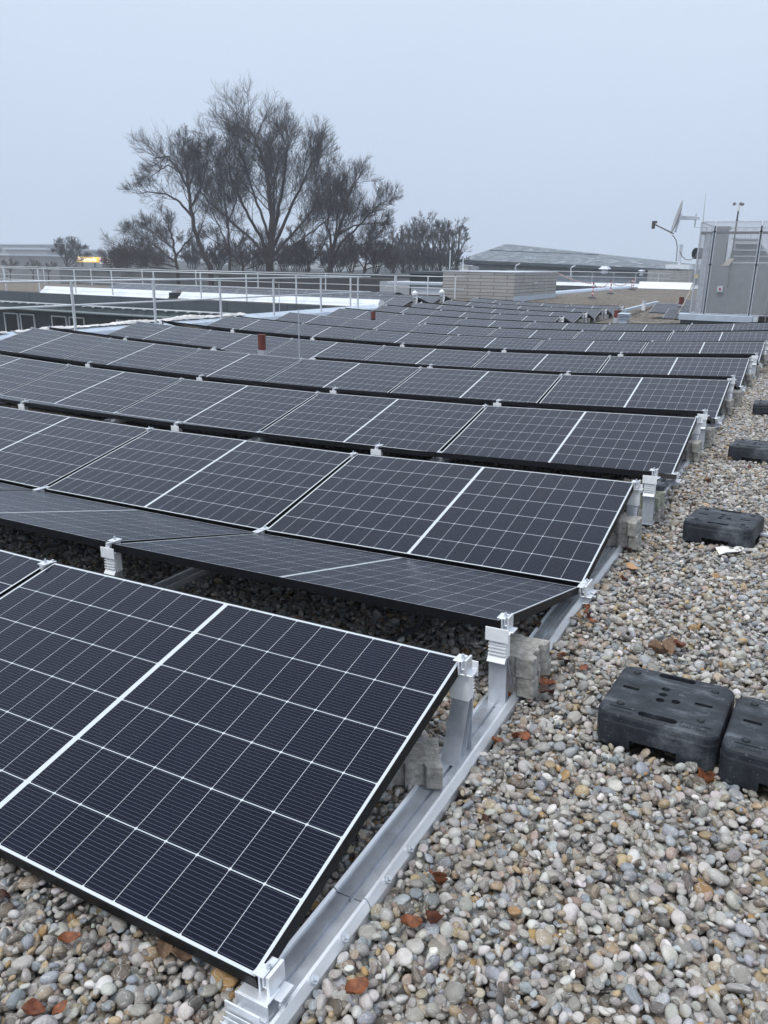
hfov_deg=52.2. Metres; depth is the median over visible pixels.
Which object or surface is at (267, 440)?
mounting rail
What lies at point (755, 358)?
panel support
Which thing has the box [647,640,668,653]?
dry leaf
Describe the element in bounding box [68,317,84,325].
window
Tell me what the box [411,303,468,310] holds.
solar panel
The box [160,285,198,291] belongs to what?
solar panel
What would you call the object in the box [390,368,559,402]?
solar panel
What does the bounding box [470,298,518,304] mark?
solar panel
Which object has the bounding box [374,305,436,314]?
solar panel
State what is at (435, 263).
bare tree
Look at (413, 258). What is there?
bare tree
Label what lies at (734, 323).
solar panel
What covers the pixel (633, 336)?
solar panel
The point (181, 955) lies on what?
dry leaf
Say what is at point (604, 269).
roof vent
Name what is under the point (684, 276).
roof block
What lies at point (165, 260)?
bare tree
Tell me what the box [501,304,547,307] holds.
solar panel
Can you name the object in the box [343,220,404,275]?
bare tree
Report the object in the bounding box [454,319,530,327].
solar panel
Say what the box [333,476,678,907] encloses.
mounting rail
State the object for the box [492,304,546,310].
solar panel
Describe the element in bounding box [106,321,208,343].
solar panel
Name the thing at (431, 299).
solar panel
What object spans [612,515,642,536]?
concrete paver
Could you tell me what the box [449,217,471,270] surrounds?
bare tree
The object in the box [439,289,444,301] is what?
roof vent
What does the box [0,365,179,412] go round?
solar panel
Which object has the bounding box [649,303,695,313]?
solar panel
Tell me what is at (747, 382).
concrete paver
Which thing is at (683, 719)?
rubber ballast foot
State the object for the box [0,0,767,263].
sky
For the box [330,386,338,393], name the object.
panel support
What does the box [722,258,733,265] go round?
notice plate
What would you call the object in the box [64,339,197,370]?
solar panel
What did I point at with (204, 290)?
solar panel
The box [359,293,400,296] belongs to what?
solar panel
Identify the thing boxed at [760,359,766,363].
concrete paver
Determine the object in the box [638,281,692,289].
sheet metal cover
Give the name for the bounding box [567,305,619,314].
solar panel
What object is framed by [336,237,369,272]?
bare tree
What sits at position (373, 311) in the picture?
solar panel
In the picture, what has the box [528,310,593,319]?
solar panel
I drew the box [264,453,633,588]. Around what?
solar panel
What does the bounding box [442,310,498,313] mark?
solar panel
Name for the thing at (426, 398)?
solar panel
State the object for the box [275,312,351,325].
solar panel
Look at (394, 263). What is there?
bare tree
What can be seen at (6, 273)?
window
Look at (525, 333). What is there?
solar panel
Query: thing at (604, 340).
solar panel
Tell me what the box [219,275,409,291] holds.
long dark roof
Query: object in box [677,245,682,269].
vent pipe
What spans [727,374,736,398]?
panel support
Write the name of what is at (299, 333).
lightning rod
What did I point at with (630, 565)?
cardboard scrap
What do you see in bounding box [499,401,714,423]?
solar panel
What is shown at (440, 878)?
dry leaf
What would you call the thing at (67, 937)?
dry leaf
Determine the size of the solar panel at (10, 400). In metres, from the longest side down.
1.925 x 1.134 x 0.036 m
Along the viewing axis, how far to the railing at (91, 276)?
42.72 m
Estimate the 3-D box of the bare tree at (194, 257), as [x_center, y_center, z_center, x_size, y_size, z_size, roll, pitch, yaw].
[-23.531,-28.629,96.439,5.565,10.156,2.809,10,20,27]
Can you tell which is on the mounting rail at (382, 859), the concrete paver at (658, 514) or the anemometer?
the concrete paver at (658, 514)
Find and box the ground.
[51,261,461,283]
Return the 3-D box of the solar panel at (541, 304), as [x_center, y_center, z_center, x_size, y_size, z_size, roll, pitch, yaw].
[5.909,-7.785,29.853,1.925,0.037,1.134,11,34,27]
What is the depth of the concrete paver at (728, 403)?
8.69 m
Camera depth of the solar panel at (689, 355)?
12.05 m
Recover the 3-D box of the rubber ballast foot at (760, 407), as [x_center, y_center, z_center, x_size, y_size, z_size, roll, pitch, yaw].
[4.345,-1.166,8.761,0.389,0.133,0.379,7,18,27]
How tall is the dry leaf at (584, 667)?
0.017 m
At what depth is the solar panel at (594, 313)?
26.95 m
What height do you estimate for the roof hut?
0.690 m
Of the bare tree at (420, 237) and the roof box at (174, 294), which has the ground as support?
the bare tree at (420, 237)
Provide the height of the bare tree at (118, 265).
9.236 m
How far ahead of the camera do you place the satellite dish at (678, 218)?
22.57 m
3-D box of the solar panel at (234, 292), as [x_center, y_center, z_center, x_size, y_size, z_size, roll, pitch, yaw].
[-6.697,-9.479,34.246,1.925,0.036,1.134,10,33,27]
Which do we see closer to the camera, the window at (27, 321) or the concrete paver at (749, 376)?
the concrete paver at (749, 376)
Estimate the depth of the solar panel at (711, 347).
13.52 m
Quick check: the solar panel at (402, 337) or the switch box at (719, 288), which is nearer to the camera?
the solar panel at (402, 337)
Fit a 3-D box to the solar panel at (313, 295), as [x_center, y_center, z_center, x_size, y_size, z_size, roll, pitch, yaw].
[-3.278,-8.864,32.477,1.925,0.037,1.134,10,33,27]
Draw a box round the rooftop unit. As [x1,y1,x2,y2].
[460,265,478,270]
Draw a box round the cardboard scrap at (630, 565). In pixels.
[626,562,638,568]
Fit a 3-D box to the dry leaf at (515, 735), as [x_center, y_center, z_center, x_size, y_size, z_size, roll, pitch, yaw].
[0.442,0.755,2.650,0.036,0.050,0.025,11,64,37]
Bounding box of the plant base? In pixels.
[678,312,767,323]
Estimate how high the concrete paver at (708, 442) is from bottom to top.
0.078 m
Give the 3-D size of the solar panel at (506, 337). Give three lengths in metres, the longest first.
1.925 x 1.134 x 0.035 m
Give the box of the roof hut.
[387,281,442,294]
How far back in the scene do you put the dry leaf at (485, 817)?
2.23 m
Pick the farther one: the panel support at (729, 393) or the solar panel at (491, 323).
the solar panel at (491, 323)
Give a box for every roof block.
[442,270,556,300]
[647,264,697,284]
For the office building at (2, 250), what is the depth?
328.56 m
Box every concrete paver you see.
[386,737,442,789]
[506,659,550,699]
[508,633,549,679]
[606,529,641,549]
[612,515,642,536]
[638,503,664,521]
[639,489,664,509]
[681,450,700,461]
[685,440,702,452]
[691,427,714,438]
[704,436,713,446]
[719,407,732,414]
[722,399,733,407]
[725,390,742,398]
[734,398,740,405]
[742,379,751,385]
[744,373,753,379]
[756,365,760,371]
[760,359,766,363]
[761,354,767,358]
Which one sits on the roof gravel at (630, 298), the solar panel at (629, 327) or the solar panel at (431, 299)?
the solar panel at (629, 327)
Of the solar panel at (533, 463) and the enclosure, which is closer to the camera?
the solar panel at (533, 463)
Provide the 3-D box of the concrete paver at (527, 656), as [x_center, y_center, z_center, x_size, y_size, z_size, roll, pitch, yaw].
[0.518,0.545,2.973,0.169,0.078,0.201,8,18,28]
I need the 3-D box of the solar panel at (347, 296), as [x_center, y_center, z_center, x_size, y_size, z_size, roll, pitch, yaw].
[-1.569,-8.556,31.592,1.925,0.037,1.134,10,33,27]
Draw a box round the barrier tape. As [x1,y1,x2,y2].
[558,273,590,283]
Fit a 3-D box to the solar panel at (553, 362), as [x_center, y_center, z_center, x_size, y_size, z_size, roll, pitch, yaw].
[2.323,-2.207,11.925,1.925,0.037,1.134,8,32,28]
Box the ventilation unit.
[692,226,767,314]
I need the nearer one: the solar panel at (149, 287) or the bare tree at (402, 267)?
the solar panel at (149, 287)
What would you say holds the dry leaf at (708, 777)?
on the roof gravel at (630, 298)
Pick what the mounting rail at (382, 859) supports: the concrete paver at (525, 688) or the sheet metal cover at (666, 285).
the concrete paver at (525, 688)
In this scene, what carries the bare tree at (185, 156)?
on the ground
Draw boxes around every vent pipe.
[258,334,266,354]
[370,312,375,319]
[613,310,619,322]
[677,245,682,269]
[678,297,683,305]
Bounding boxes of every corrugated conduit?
[385,614,424,640]
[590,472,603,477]
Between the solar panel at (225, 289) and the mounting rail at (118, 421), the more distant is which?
the solar panel at (225, 289)
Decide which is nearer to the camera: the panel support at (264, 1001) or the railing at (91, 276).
the panel support at (264, 1001)
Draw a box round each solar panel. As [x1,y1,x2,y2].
[0,328,108,358]
[0,350,117,370]
[0,355,66,393]
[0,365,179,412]
[0,395,109,412]
[0,406,146,488]
[0,482,32,490]
[0,490,253,547]
[0,549,43,596]
[0,562,458,988]
[24,402,249,431]
[44,429,350,530]
[50,327,130,340]
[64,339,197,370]
[90,363,214,381]
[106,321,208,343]
[108,284,144,288]
[111,533,578,628]
[117,379,315,431]
[127,338,229,351]
[134,284,170,289]
[156,349,299,381]
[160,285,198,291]
[162,320,239,332]
[178,424,407,449]
[183,287,223,292]
[183,330,290,353]
[201,376,341,393]
[206,316,293,332]
[214,288,253,292]
[217,291,254,293]
[234,329,319,340]
[236,316,301,323]
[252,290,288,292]
[252,292,292,294]
[260,392,483,451]
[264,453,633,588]
[265,359,418,392]
[267,339,382,359]
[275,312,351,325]
[278,323,368,339]
[286,291,324,293]
[291,293,330,296]
[304,323,375,329]
[314,337,405,346]
[315,357,428,367]
[325,292,361,294]
[326,308,397,320]
[327,295,372,298]
[335,389,495,405]
[341,319,420,331]
[346,308,401,313]
[354,330,450,345]
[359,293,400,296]
[363,292,396,293]
[364,346,487,366]
[369,296,415,305]
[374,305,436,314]
[377,296,428,302]
[378,330,456,335]
[378,447,676,478]
[387,305,439,309]
[388,314,460,324]
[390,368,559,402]
[400,295,442,302]
[404,313,465,318]
[404,344,502,351]
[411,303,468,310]
[411,324,495,335]
[419,295,450,300]
[422,302,471,306]
[426,323,498,328]
[431,310,495,318]
[431,365,566,374]
[439,335,543,349]
[442,300,495,307]
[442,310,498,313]
[442,405,696,473]
[452,300,495,303]
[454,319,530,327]
[459,335,548,339]
[465,307,523,313]
[467,318,533,321]
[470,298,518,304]
[474,307,526,310]
[474,352,608,372]
[489,328,579,339]
[491,314,558,321]
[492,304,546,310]
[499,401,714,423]
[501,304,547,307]
[501,328,580,330]
[503,314,569,321]
[505,349,619,355]
[517,302,567,306]
[520,311,582,321]
[526,322,605,330]
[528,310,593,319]
[535,321,608,324]
[535,340,646,352]
[539,375,730,420]
[544,307,601,317]
[550,339,650,342]
[552,307,611,315]
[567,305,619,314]
[569,372,738,389]
[573,331,671,340]
[583,330,672,332]
[599,356,749,388]
[602,324,688,330]
[610,323,689,325]
[622,353,758,364]
[641,342,764,364]
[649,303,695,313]
[653,341,764,341]
[662,308,733,319]
[668,331,767,340]
[674,330,767,331]
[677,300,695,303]
[687,323,767,330]
[700,322,767,323]
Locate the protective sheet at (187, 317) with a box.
[15,312,245,331]
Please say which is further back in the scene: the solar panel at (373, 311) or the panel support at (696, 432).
the solar panel at (373, 311)
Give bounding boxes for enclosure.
[689,221,767,320]
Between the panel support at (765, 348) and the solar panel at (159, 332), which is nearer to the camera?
the panel support at (765, 348)
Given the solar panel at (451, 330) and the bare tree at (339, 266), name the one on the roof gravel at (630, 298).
the solar panel at (451, 330)
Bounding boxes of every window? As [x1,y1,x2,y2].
[0,261,7,276]
[3,312,19,331]
[19,313,35,329]
[51,315,67,326]
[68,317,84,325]
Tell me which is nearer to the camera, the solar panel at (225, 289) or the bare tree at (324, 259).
the solar panel at (225, 289)
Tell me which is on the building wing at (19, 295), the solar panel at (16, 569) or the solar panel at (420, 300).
the solar panel at (420, 300)
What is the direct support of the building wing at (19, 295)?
on the ground
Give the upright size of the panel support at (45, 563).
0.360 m
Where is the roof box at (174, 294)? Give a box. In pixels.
[169,292,181,297]
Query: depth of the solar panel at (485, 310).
25.77 m
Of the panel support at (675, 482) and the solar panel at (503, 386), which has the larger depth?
the solar panel at (503, 386)
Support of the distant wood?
on the ground
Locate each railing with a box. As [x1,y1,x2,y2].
[0,267,370,305]
[0,276,369,330]
[2,266,409,291]
[386,276,463,298]
[507,270,669,282]
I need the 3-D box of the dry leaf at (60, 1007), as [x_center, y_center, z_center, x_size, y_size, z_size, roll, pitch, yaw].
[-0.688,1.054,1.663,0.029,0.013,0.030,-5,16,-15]
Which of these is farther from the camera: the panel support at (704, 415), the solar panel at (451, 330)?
the solar panel at (451, 330)
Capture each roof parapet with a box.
[0,304,380,339]
[556,285,632,294]
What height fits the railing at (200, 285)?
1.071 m
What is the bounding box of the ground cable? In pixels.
[630,284,692,323]
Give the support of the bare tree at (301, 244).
on the ground
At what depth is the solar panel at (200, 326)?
16.70 m
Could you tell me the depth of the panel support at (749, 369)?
10.99 m
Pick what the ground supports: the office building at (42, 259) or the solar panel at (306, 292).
the office building at (42, 259)
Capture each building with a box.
[0,244,89,253]
[0,254,81,280]
[3,248,105,266]
[56,266,409,285]
[380,281,409,294]
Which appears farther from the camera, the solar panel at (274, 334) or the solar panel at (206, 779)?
the solar panel at (274, 334)
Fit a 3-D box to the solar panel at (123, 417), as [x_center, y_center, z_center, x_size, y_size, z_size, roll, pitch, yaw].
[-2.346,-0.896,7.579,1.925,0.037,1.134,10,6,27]
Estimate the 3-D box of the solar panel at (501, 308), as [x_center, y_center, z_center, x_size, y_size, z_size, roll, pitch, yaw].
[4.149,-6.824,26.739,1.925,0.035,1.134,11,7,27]
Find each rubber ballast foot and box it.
[597,667,734,770]
[682,507,763,547]
[718,697,767,792]
[728,439,767,462]
[752,400,767,415]
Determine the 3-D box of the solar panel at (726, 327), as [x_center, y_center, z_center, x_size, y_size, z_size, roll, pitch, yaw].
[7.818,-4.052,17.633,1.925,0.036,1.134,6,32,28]
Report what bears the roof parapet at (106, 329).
on the roof gravel at (630, 298)
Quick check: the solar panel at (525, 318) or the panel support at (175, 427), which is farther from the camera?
the solar panel at (525, 318)
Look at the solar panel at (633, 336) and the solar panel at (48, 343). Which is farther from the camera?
the solar panel at (633, 336)
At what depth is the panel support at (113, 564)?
3.70 m
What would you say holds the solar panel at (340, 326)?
on the panel support
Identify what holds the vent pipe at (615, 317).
on the roof gravel at (630, 298)
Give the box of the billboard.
[77,257,99,266]
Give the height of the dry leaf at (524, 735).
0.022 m
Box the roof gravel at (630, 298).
[0,288,767,1023]
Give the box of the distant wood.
[108,260,459,273]
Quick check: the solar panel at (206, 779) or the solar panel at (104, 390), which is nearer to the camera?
the solar panel at (206, 779)
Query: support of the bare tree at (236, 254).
on the ground
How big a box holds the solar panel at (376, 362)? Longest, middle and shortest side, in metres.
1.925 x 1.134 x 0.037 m
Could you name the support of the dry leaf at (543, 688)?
on the roof gravel at (630, 298)
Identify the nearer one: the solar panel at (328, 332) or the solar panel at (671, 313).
the solar panel at (328, 332)
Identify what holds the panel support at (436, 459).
on the mounting rail at (180, 580)
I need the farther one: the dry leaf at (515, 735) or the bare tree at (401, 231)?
the bare tree at (401, 231)
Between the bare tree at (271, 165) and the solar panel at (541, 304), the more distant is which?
the bare tree at (271, 165)
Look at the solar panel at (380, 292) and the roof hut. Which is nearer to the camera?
the solar panel at (380, 292)
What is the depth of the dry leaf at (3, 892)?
1.98 m
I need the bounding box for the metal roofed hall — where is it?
[459,244,700,283]
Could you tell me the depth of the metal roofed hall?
100.76 m
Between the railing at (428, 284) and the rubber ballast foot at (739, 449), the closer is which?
the rubber ballast foot at (739, 449)
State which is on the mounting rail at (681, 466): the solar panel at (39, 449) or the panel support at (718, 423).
the panel support at (718, 423)
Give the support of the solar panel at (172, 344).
on the panel support
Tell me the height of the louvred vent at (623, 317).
0.359 m
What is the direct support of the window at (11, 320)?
in the building wing at (19, 295)
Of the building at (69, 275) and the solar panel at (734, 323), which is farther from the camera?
the building at (69, 275)
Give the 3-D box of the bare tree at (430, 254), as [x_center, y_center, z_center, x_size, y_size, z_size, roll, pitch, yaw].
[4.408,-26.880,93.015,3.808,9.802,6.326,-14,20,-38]
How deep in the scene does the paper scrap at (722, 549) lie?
4.43 m
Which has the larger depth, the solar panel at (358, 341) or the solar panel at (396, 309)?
the solar panel at (396, 309)
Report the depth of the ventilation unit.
22.90 m
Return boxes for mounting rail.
[99,419,128,423]
[153,458,455,590]
[223,888,370,1023]
[248,437,277,442]
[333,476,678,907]
[676,414,726,477]
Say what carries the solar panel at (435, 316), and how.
on the panel support
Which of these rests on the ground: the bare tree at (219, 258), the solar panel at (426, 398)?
the bare tree at (219, 258)
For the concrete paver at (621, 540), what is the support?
on the mounting rail at (382, 859)
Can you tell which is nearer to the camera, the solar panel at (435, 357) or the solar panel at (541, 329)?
the solar panel at (435, 357)
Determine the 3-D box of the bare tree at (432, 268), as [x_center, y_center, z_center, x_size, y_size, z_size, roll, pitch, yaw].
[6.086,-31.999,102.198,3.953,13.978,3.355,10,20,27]
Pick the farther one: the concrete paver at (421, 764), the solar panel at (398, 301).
the solar panel at (398, 301)
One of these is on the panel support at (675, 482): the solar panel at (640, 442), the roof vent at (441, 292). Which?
the solar panel at (640, 442)
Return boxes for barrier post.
[588,282,596,298]
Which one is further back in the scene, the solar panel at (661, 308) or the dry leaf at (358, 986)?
the solar panel at (661, 308)
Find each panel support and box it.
[18,399,28,409]
[32,485,49,491]
[38,559,56,569]
[100,536,123,577]
[171,420,181,431]
[220,956,293,1023]
[252,430,261,440]
[252,526,269,533]
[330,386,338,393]
[371,442,382,455]
[432,450,441,461]
[441,654,477,767]
[485,612,517,706]
[493,398,501,405]
[571,579,596,603]
[626,479,642,515]
[642,467,660,524]
[665,472,681,486]
[691,415,702,439]
[697,409,709,448]
[710,416,721,426]
[726,378,734,398]
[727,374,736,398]
[736,385,744,391]
[746,356,753,372]
[751,352,758,376]
[762,340,767,353]
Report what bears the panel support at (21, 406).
on the mounting rail at (118, 421)
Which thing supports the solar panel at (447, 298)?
on the building wing at (19, 295)
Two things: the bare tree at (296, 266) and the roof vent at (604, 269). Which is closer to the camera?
the roof vent at (604, 269)
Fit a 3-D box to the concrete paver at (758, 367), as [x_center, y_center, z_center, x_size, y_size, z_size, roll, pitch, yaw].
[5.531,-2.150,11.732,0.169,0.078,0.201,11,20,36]
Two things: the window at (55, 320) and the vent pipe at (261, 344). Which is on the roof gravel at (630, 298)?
the vent pipe at (261, 344)
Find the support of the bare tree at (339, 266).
on the ground
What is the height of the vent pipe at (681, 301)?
0.610 m
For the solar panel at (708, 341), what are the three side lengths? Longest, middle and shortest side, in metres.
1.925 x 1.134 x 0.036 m
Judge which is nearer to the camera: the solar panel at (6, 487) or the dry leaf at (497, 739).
the dry leaf at (497, 739)
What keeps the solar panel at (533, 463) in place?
on the panel support at (675, 482)
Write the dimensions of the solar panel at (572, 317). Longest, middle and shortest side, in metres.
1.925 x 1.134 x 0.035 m
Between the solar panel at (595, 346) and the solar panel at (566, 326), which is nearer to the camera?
the solar panel at (595, 346)
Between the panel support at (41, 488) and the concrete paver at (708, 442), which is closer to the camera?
the panel support at (41, 488)
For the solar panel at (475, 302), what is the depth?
29.26 m
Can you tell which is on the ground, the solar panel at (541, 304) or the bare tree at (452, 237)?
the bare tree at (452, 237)
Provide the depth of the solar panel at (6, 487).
5.55 m
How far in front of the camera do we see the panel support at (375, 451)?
5.74 m
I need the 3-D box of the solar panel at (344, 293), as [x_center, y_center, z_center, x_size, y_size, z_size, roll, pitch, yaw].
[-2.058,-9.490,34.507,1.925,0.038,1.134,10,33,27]
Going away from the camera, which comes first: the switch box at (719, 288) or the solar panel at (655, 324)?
the solar panel at (655, 324)
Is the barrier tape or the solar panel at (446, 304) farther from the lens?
the barrier tape
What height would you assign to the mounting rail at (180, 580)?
0.093 m
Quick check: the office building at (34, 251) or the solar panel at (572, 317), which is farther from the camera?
the office building at (34, 251)
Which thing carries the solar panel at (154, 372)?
on the panel support
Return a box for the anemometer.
[727,202,743,287]
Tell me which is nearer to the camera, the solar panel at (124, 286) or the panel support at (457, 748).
the panel support at (457, 748)
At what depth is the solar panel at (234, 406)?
8.52 m
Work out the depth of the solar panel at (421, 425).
7.62 m
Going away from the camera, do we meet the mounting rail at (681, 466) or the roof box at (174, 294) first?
the mounting rail at (681, 466)
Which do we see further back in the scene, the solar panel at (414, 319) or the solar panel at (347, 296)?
the solar panel at (347, 296)
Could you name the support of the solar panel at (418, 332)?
on the panel support
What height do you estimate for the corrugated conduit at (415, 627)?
0.114 m
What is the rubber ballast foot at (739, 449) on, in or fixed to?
on the roof gravel at (630, 298)
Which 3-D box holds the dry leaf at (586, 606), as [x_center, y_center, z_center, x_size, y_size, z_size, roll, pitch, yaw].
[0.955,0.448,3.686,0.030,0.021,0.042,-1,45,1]
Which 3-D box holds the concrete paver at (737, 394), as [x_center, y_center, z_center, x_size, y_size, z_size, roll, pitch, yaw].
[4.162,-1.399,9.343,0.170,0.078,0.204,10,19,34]
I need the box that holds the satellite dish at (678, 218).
[651,200,707,261]
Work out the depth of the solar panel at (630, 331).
17.03 m
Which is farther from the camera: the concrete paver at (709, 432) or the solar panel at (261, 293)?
the solar panel at (261, 293)
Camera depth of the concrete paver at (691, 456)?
6.59 m
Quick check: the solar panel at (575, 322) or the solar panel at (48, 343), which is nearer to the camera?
the solar panel at (48, 343)
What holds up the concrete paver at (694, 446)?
on the concrete paver at (691, 456)
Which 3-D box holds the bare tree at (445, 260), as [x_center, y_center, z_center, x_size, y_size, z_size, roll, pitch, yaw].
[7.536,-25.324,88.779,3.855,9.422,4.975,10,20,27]
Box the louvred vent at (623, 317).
[617,312,630,323]
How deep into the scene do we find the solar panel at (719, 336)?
15.70 m
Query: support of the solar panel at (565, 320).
on the panel support
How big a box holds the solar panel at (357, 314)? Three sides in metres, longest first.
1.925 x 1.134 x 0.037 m
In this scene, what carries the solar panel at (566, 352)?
on the panel support
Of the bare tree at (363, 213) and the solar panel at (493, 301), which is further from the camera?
the bare tree at (363, 213)
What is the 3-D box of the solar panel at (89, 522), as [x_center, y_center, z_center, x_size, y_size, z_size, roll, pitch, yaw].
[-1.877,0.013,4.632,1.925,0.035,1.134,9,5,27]
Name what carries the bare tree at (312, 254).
on the ground
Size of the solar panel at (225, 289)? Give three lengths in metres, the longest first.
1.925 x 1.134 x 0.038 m
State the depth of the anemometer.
22.29 m
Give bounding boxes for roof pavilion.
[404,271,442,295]
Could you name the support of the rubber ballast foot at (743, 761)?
on the roof gravel at (630, 298)
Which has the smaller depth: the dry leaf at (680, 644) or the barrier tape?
the dry leaf at (680, 644)
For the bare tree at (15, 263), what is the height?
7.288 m
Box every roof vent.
[412,290,417,302]
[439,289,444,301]
[599,266,610,273]
[641,301,646,309]
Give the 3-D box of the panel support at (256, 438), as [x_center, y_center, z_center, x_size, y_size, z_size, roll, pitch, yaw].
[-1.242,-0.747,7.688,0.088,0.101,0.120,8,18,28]
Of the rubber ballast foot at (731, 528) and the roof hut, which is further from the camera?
the roof hut
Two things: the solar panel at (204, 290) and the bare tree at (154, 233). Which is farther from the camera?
the bare tree at (154, 233)
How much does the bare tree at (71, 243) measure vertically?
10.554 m
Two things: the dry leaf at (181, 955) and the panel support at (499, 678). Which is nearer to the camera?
the dry leaf at (181, 955)
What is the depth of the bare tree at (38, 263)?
112.31 m
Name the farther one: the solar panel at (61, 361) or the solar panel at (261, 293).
the solar panel at (261, 293)
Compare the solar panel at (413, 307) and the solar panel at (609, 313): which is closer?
the solar panel at (413, 307)
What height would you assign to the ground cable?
1.066 m
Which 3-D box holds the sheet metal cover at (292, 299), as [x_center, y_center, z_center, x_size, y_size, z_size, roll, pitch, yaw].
[-4.403,-8.489,31.345,9.750,0.345,0.600,10,20,27]
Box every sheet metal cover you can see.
[40,286,173,298]
[178,292,383,306]
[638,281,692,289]
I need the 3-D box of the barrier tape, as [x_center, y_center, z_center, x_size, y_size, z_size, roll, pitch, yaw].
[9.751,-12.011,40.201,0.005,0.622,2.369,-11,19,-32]
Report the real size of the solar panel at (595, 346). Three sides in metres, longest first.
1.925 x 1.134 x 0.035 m
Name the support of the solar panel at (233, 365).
on the panel support
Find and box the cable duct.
[623,301,658,311]
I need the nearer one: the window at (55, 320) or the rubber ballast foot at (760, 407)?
the rubber ballast foot at (760, 407)
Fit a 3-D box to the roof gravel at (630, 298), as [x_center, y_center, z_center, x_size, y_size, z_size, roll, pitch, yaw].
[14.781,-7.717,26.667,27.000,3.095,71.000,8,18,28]
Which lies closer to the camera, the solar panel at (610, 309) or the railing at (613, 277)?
the solar panel at (610, 309)
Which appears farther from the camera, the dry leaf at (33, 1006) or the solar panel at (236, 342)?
the solar panel at (236, 342)
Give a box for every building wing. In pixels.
[0,283,471,331]
[556,282,697,290]
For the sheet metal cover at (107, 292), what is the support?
on the building wing at (19, 295)
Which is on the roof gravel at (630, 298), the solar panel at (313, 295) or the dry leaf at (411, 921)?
the dry leaf at (411, 921)
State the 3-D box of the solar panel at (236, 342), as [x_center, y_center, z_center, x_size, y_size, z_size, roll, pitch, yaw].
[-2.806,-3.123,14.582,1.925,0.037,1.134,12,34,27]
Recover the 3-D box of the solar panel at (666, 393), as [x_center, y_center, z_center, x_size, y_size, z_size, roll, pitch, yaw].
[2.814,-1.317,8.886,1.925,0.037,1.134,7,32,28]
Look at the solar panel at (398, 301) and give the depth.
30.63 m
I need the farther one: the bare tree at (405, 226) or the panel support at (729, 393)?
the bare tree at (405, 226)
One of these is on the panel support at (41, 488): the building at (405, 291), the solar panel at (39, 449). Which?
the solar panel at (39, 449)
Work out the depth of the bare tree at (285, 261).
88.70 m
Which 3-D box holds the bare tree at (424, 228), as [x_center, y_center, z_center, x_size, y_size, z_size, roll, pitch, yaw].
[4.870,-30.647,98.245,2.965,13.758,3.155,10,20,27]
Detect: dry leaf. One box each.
[0,889,10,898]
[21,998,44,1015]
[52,1000,66,1014]
[57,931,80,942]
[155,939,172,959]
[170,947,191,960]
[344,977,368,994]
[400,914,422,927]
[425,905,444,923]
[428,862,447,884]
[478,814,488,823]
[492,736,503,741]
[511,732,519,738]
[518,731,530,740]
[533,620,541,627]
[538,684,553,695]
[539,677,555,684]
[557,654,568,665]
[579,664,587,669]
[583,609,591,617]
[584,603,589,609]
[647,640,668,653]
[660,637,675,654]
[673,639,686,647]
[697,767,715,783]
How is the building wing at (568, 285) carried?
on the ground
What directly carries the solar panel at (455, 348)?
on the panel support
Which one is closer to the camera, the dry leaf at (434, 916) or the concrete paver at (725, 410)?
the dry leaf at (434, 916)
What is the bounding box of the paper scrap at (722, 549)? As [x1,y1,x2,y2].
[715,546,743,554]
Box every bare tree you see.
[2,258,18,280]
[25,258,40,279]
[40,261,56,279]
[50,236,92,266]
[95,244,138,267]
[97,199,205,284]
[117,118,228,285]
[129,240,160,267]
[138,241,173,266]
[167,70,366,270]
[173,239,209,268]
[194,148,250,269]
[197,217,292,275]
[201,242,235,269]
[226,238,248,269]
[237,242,274,270]
[274,237,301,270]
[282,212,348,274]
[286,234,322,271]
[286,242,309,270]
[308,154,403,272]
[311,244,345,271]
[325,244,359,271]
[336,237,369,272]
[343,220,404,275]
[360,236,393,272]
[380,244,408,273]
[383,230,404,271]
[390,224,414,273]
[393,243,414,273]
[397,220,422,270]
[397,241,432,270]
[403,216,427,269]
[409,242,439,270]
[412,210,433,270]
[421,211,443,270]
[425,218,452,270]
[427,243,453,270]
[433,245,469,270]
[437,220,460,269]
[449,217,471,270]
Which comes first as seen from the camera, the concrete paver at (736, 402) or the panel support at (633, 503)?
the panel support at (633, 503)
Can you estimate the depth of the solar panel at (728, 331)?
16.05 m
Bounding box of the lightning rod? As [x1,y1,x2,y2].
[298,309,299,357]
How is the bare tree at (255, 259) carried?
on the ground
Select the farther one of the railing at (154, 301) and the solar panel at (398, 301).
the solar panel at (398, 301)
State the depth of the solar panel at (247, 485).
5.50 m
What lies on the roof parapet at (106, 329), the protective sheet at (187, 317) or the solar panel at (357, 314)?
the protective sheet at (187, 317)
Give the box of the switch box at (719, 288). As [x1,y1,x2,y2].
[717,286,722,291]
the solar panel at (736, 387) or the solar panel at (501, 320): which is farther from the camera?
the solar panel at (501, 320)

